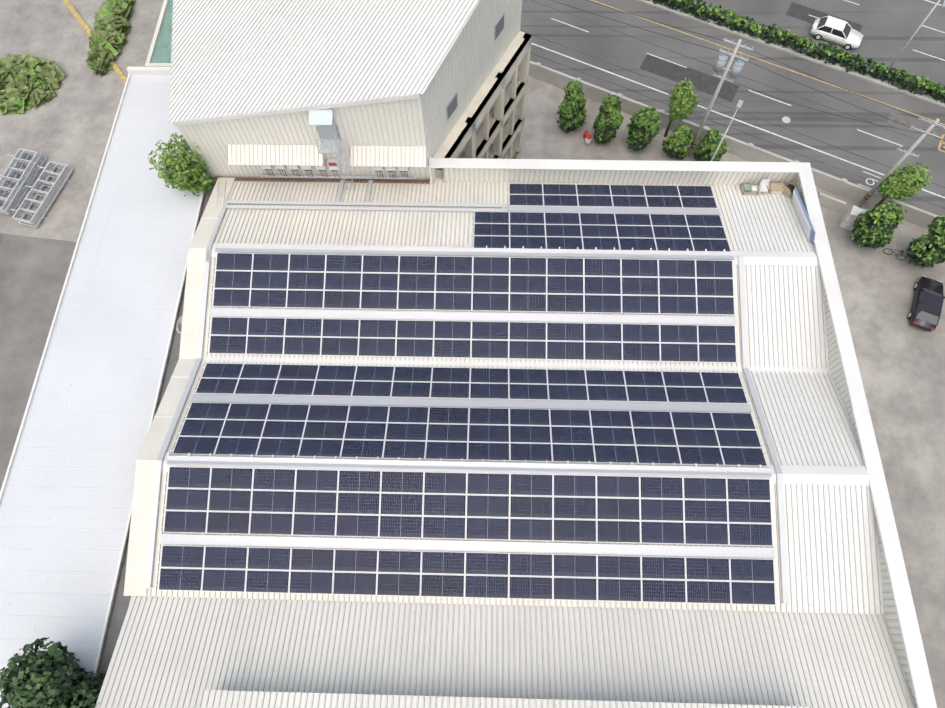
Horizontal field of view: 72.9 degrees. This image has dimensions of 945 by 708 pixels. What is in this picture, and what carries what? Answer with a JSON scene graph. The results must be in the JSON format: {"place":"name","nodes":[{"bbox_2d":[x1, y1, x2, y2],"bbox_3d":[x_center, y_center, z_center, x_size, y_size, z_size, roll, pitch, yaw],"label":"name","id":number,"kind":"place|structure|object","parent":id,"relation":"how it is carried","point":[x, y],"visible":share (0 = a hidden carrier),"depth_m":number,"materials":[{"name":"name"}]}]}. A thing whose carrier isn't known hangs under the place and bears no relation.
{"place":"outdoors","nodes":[
{"label":"outdoors","id":0,"kind":"place"},
{"bbox_2d":[0,233,76,490],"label":"yard asphalt","id":1,"kind":"structure","parent":0,"point":[33,272],"depth_m":50.56,"materials":[{"name":"grey asphalt"}]},
{"bbox_2d":[0,0,944,707],"bbox_3d":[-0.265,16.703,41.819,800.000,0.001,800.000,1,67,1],"label":"ground","id":2,"kind":"structure","parent":0,"point":[898,356],"depth_m":52.61,"materials":[{"name":"concrete"}]},
{"bbox_2d":[0,149,46,214],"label":"steel rack","id":3,"kind":"object","parent":2,"relation":"on","point":[22,162],"visible":0.96,"depth_m":54.83,"materials":[{"name":"grey metal"}]},
{"bbox_2d":[0,53,65,114],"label":"bush","id":4,"kind":"object","parent":2,"relation":"on","point":[28,81],"visible":0.98,"depth_m":59.27,"materials":[{"name":"green plant"}]},
{"bbox_2d":[9,161,72,227],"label":"steel rack","id":5,"kind":"object","parent":2,"relation":"on","point":[49,196],"visible":1,"depth_m":54.20,"materials":[{"name":"grey metal"}]},
{"bbox_2d":[0,637,105,707],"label":"tree","id":6,"kind":"object","parent":2,"relation":"on","point":[52,682],"visible":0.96,"depth_m":26.30,"materials":[{"name":"green plant"}]},
{"bbox_2d":[63,0,126,83],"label":"yard kerb","id":7,"kind":"structure","parent":2,"relation":"on","point":[118,71],"depth_m":62.49,"materials":[{"name":"yellow paint"}]},
{"bbox_2d":[0,67,210,707],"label":"building","id":8,"kind":"structure","parent":2,"relation":"on","point":[67,489],"depth_m":34.08,"materials":[{"name":"paint"}]},
{"bbox_2d":[85,0,135,75],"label":"bush","id":9,"kind":"object","parent":2,"relation":"on","point":[111,23],"visible":1,"depth_m":61.51,"materials":[{"name":"green plant"}]},
{"bbox_2d":[145,0,172,66],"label":"green canopy","id":10,"kind":"object","parent":2,"relation":"on","point":[159,53],"visible":0.27,"depth_m":52.12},
{"bbox_2d":[148,132,215,195],"bbox_3d":[-17.020,-8.868,43.517,3.023,16.951,3.662,1,67,1],"label":"tree","id":11,"kind":"object","parent":2,"relation":"on","point":[185,169],"visible":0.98,"depth_m":37.12,"materials":[{"name":"green plant"}]},
{"bbox_2d":[169,0,531,182],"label":"tall building","id":12,"kind":"structure","parent":2,"relation":"on","point":[439,78],"depth_m":35.45,"materials":[{"name":"grey metal"}]},
{"bbox_2d":[261,165,273,175],"bbox_3d":[-12.217,-11.143,38.224,0.655,1.440,0.271,1,67,1],"label":"inverter","id":13,"kind":"object","parent":12,"relation":"attached to","point":[267,167],"visible":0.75,"depth_m":38.11,"materials":[{"name":"white metal"}]},
{"bbox_2d":[274,165,286,175],"bbox_3d":[-11.418,-11.128,38.209,0.655,1.440,0.271,1,67,1],"label":"inverter","id":14,"kind":"object","parent":12,"relation":"attached to","point":[280,167],"visible":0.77,"depth_m":38.08,"materials":[{"name":"white metal"}]},
{"bbox_2d":[288,165,299,176],"bbox_3d":[-10.618,-11.114,38.195,0.655,1.440,0.271,1,67,1],"label":"inverter","id":15,"kind":"object","parent":12,"relation":"attached to","point":[293,167],"visible":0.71,"depth_m":38.05,"materials":[{"name":"white metal"}]},
{"bbox_2d":[301,165,313,176],"bbox_3d":[-9.818,-11.100,38.181,0.655,1.440,0.271,1,67,1],"label":"inverter","id":16,"kind":"object","parent":12,"relation":"attached to","point":[307,168],"visible":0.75,"depth_m":38.03,"materials":[{"name":"white metal"}]},
{"bbox_2d":[316,158,326,176],"bbox_3d":[-8.968,-11.085,38.166,0.655,1.440,0.271,1,67,1],"label":"inverter","id":17,"kind":"object","parent":12,"relation":"attached to","point":[321,168],"visible":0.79,"depth_m":37.99,"materials":[{"name":"white metal"}]},
{"bbox_2d":[227,144,425,166],"bbox_3d":[-8.366,-11.325,36.673,11.400,0.746,1.014,1,67,1],"label":"awning","id":18,"kind":"object","parent":12,"relation":"attached to","point":[311,155],"visible":0.98,"depth_m":36.61,"materials":[{"name":"grey metal"}]},
{"bbox_2d":[308,108,354,189],"bbox_3d":[-7.775,-11.146,36.081,1.642,5.789,1.814,1,67,1],"label":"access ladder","id":19,"kind":"object","parent":12,"relation":"attached to","point":[331,141],"visible":0.98,"depth_m":35.31,"materials":[{"name":"silver metal"}]},
{"bbox_2d":[328,159,340,176],"bbox_3d":[-8.169,-11.071,38.151,0.655,1.440,0.271,1,67,1],"label":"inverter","id":20,"kind":"object","parent":12,"relation":"attached to","point":[332,165],"visible":0.88,"depth_m":37.79,"materials":[{"name":"white metal"}]},
{"bbox_2d":[373,166,383,177],"bbox_3d":[-5.569,-11.025,38.105,0.655,1.440,0.271,1,67,1],"label":"inverter","id":21,"kind":"object","parent":12,"relation":"attached to","point":[377,168],"visible":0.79,"depth_m":37.95,"materials":[{"name":"white metal"}]},
{"bbox_2d":[386,167,395,177],"bbox_3d":[-4.820,-11.012,38.091,0.655,1.440,0.271,1,67,1],"label":"inverter","id":22,"kind":"object","parent":12,"relation":"attached to","point":[390,169],"visible":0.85,"depth_m":38.01,"materials":[{"name":"white metal"}]},
{"bbox_2d":[398,167,407,177],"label":"inverter","id":23,"kind":"object","parent":12,"relation":"attached to","point":[403,169],"visible":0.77,"depth_m":37.98,"materials":[{"name":"white metal"}]},
{"bbox_2d":[557,80,587,132],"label":"column tree","id":24,"kind":"object","parent":2,"relation":"on","point":[572,111],"visible":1,"depth_m":54.63,"materials":[{"name":"green plant"}]},
{"bbox_2d":[583,130,591,144],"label":"yard drums","id":25,"kind":"object","parent":2,"relation":"on","point":[587,136],"visible":1,"depth_m":56.12,"materials":[{"name":"red plastic"}]},
{"bbox_2d":[592,93,623,144],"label":"column tree","id":26,"kind":"object","parent":2,"relation":"on","point":[608,121],"visible":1,"depth_m":54.04,"materials":[{"name":"green plant"}]},
{"bbox_2d":[626,106,661,150],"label":"column tree","id":27,"kind":"object","parent":2,"relation":"on","point":[644,126],"visible":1,"depth_m":53.50,"materials":[{"name":"green plant"}]},
{"bbox_2d":[662,124,694,159],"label":"column tree","id":28,"kind":"object","parent":2,"relation":"on","point":[678,142],"visible":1,"depth_m":53.51,"materials":[{"name":"green plant"}]},
{"bbox_2d":[664,77,697,136],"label":"young street tree","id":29,"kind":"object","parent":2,"relation":"on","point":[683,101],"visible":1,"depth_m":52.39,"materials":[{"name":"green plant"}]},
{"bbox_2d":[692,128,728,160],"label":"column tree","id":30,"kind":"object","parent":2,"relation":"on","point":[706,147],"visible":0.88,"depth_m":53.52,"materials":[{"name":"green plant"}]},
{"bbox_2d":[687,37,753,156],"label":"utility pole","id":31,"kind":"object","parent":2,"relation":"on","point":[735,70],"visible":0.98,"depth_m":47.06,"materials":[{"name":"concrete"}]},
{"bbox_2d":[552,0,944,140],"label":"power lines","id":32,"kind":"object","parent":31,"relation":"hanging from","point":[771,71],"visible":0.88,"depth_m":46.02,"materials":[{"name":"grey rubber"}]},
{"bbox_2d":[711,100,742,160],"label":"street light","id":33,"kind":"object","parent":2,"relation":"on","point":[739,104],"visible":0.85,"depth_m":47.77,"materials":[{"name":"grey metal"}]},
{"bbox_2d":[518,61,944,229],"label":"sidewalk","id":34,"kind":"structure","parent":2,"relation":"on","point":[843,187],"depth_m":54.88,"materials":[{"name":"concrete"}]},
{"bbox_2d":[637,0,944,107],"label":"median hedge","id":35,"kind":"object","parent":2,"relation":"on","point":[838,59],"visible":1,"depth_m":59.71,"materials":[{"name":"green plant"}]},
{"bbox_2d":[850,200,906,249],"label":"column tree","id":36,"kind":"object","parent":2,"relation":"on","point":[874,227],"visible":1,"depth_m":49.35,"materials":[{"name":"green plant"}]},
{"bbox_2d":[883,246,905,259],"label":"parked bicycle","id":37,"kind":"object","parent":2,"relation":"on","point":[896,254],"visible":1,"depth_m":51.26,"materials":[{"name":"grey metal"}]},
{"bbox_2d":[857,116,944,207],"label":"utility pole","id":38,"kind":"object","parent":2,"relation":"on","point":[869,194],"visible":0.96,"depth_m":47.66,"materials":[{"name":"concrete"}]},
{"bbox_2d":[875,161,931,206],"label":"young street tree","id":39,"kind":"object","parent":2,"relation":"on","point":[905,182],"visible":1,"depth_m":49.17,"materials":[{"name":"green plant"}]},
{"bbox_2d":[883,0,944,74],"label":"street light","id":40,"kind":"object","parent":2,"relation":"on","point":[910,39],"visible":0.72,"depth_m":54.52,"materials":[{"name":"grey metal"}]},
{"bbox_2d":[906,215,944,267],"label":"column tree","id":41,"kind":"object","parent":2,"relation":"on","point":[926,250],"visible":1,"depth_m":48.88,"materials":[{"name":"green plant"}]},
{"bbox_2d":[907,276,944,331],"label":"dark sedan","id":42,"kind":"object","parent":2,"relation":"on","point":[926,308],"visible":1,"depth_m":48.72,"materials":[{"name":"grey paint"}]},
{"bbox_2d":[129,177,845,613],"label":"factory walls","id":43,"kind":"structure","parent":0,"point":[371,179],"depth_m":39.46,"materials":[{"name":"paint"}]},
{"bbox_2d":[96,178,883,688],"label":"roof","id":44,"kind":"structure","parent":43,"relation":"on","point":[832,546],"depth_m":34.14,"materials":[{"name":"grey metal"}]},
{"bbox_2d":[176,316,182,333],"bbox_3d":[-16.205,-1.637,35.747,0.700,0.120,1.138,1,67,1],"label":"roof conduit coil","id":45,"kind":"object","parent":44,"relation":"on","point":[177,329],"visible":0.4,"depth_m":35.72,"materials":[{"name":"white paint"}]},
{"bbox_2d":[215,181,226,208],"bbox_3d":[-14.999,-9.508,38.114,0.448,0.752,2.455,-9,67,-3],"label":"roof ladder","id":46,"kind":"object","parent":44,"relation":"on","point":[222,193],"visible":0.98,"depth_m":38.12,"materials":[{"name":"silver metal"}]},
{"bbox_2d":[144,175,788,603],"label":"cable trays","id":47,"kind":"object","parent":44,"relation":"on","point":[252,205],"visible":0.98,"depth_m":34.56,"materials":[{"name":"grey metal"}]},
{"bbox_2d":[155,186,778,600],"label":"pv rails","id":48,"kind":"object","parent":44,"relation":"on","point":[469,396],"visible":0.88,"depth_m":33.25,"materials":[{"name":"silver metal"}]},
{"bbox_2d":[158,545,775,604],"bbox_3d":[-0.351,10.149,29.406,28.260,0.535,1.968,1,67,1],"label":"solar array","id":49,"kind":"object","parent":48,"relation":"on","point":[394,577],"visible":1,"depth_m":29.38,"materials":[{"name":"blue glass"}]},
{"bbox_2d":[163,466,772,545],"bbox_3d":[-0.289,7.084,29.864,28.260,0.785,2.957,1,67,1],"label":"solar array","id":50,"kind":"object","parent":48,"relation":"on","point":[696,526],"visible":1,"depth_m":29.84,"materials":[{"name":"blue glass"}]},
{"bbox_2d":[172,402,766,466],"bbox_3d":[-0.206,3.882,31.328,28.260,0.952,2.912,1,67,1],"label":"solar array","id":51,"kind":"object","parent":48,"relation":"on","point":[233,429],"visible":1,"depth_m":31.26,"materials":[{"name":"blue glass"}]},
{"bbox_2d":[195,363,747,403],"bbox_3d":[-0.129,1.515,33.329,28.260,0.645,1.939,1,67,1],"label":"solar array","id":52,"kind":"object","parent":48,"relation":"on","point":[459,383],"visible":1,"depth_m":33.28,"materials":[{"name":"blue glass"}]},
{"bbox_2d":[209,317,736,362],"bbox_3d":[-0.070,-0.774,34.380,28.260,0.535,1.968,1,67,1],"label":"solar array","id":53,"kind":"object","parent":48,"relation":"on","point":[497,340],"visible":1,"depth_m":34.35,"materials":[{"name":"blue glass"}]},
{"bbox_2d":[213,253,734,314],"bbox_3d":[-0.007,-3.839,34.838,28.260,0.785,2.957,1,67,1],"label":"solar array","id":54,"kind":"object","parent":48,"relation":"on","point":[631,283],"visible":1,"depth_m":34.81,"materials":[{"name":"blue glass"}]},
{"bbox_2d":[473,212,730,251],"bbox_3d":[7.140,-6.909,36.041,14.120,0.785,2.957,1,67,1],"label":"solar array","id":55,"kind":"object","parent":48,"relation":"on","point":[673,232],"visible":0.88,"depth_m":36.00,"materials":[{"name":"blue glass"}]},
{"bbox_2d":[509,183,717,208],"bbox_3d":[8.227,-9.369,37.885,12.100,0.535,1.968,1,67,1],"label":"solar array","id":56,"kind":"object","parent":48,"relation":"on","point":[624,196],"visible":1,"depth_m":37.84,"materials":[{"name":"blue glass"}]},
{"bbox_2d":[160,205,775,557],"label":"roof walkways","id":57,"kind":"structure","parent":44,"relation":"on","point":[315,462],"depth_m":32.34,"materials":[{"name":"grey metal"}]},
{"bbox_2d":[740,184,758,194],"bbox_3d":[16.543,-9.817,38.205,0.900,0.475,0.700,1,67,1],"label":"roof crate","id":58,"kind":"object","parent":44,"relation":"on","point":[749,189],"visible":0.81,"depth_m":38.07,"materials":[{"name":"beige cardboard"}]},
{"bbox_2d":[758,179,769,193],"bbox_3d":[17.290,-9.873,37.975,0.500,0.930,0.522,1,67,1],"label":"plastic chair","id":59,"kind":"object","parent":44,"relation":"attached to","point":[764,183],"visible":0.81,"depth_m":37.90,"materials":[{"name":"white paint"}]},
{"bbox_2d":[767,183,784,193],"bbox_3d":[18.093,-9.835,38.183,0.800,0.500,0.561,1,67,1],"label":"cardboard box","id":60,"kind":"object","parent":44,"relation":"on","point":[776,188],"visible":0.68,"depth_m":37.98,"materials":[{"name":"brown cardboard"}]},
{"bbox_2d":[782,182,796,197],"bbox_3d":[18.789,-9.740,37.994,0.560,0.760,0.760,-34,71,-13],"label":"roof cable drum","id":61,"kind":"object","parent":44,"relation":"on","point":[789,187],"visible":0.67,"depth_m":37.79,"materials":[{"name":"brown wood"}]},
{"bbox_2d":[792,187,815,244],"bbox_3d":[18.767,-7.885,36.340,0.512,1.846,4.005,1,67,1],"label":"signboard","id":62,"kind":"object","parent":44,"relation":"on","point":[805,221],"visible":0.96,"depth_m":35.99,"materials":[{"name":"blue"}]},
{"bbox_2d":[95,596,915,707],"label":"roof","id":63,"kind":"structure","parent":43,"relation":"on","point":[182,652],"depth_m":28.02,"materials":[{"name":"grey metal"}]},
{"bbox_2d":[429,157,936,707],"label":"parapet","id":64,"kind":"structure","parent":43,"relation":"on","point":[897,595],"depth_m":34.42,"materials":[{"name":"grey"}]},
{"bbox_2d":[520,0,944,215],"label":"road","id":65,"kind":"structure","parent":0,"point":[889,28],"depth_m":59.67,"materials":[{"name":"grey asphalt"}]},
{"bbox_2d":[520,0,944,207],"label":"road patches","id":66,"kind":"object","parent":65,"relation":"on","point":[704,82],"visible":0.81,"depth_m":59.28,"materials":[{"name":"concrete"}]},
{"bbox_2d":[531,0,944,197],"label":"road markings","id":67,"kind":"object","parent":65,"relation":"on","point":[939,146],"visible":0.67,"depth_m":58.62,"materials":[{"name":"white paint"}]},
{"bbox_2d":[810,16,863,49],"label":"white car","id":68,"kind":"object","parent":65,"relation":"on","point":[846,35],"visible":1,"depth_m":60.00,"materials":[{"name":"white paint"}]},
{"bbox_2d":[818,192,865,230],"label":"concrete barrier","id":69,"kind":"object","parent":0,"point":[848,219],"visible":0.75,"depth_m":52.68,"materials":[{"name":"white paint"}]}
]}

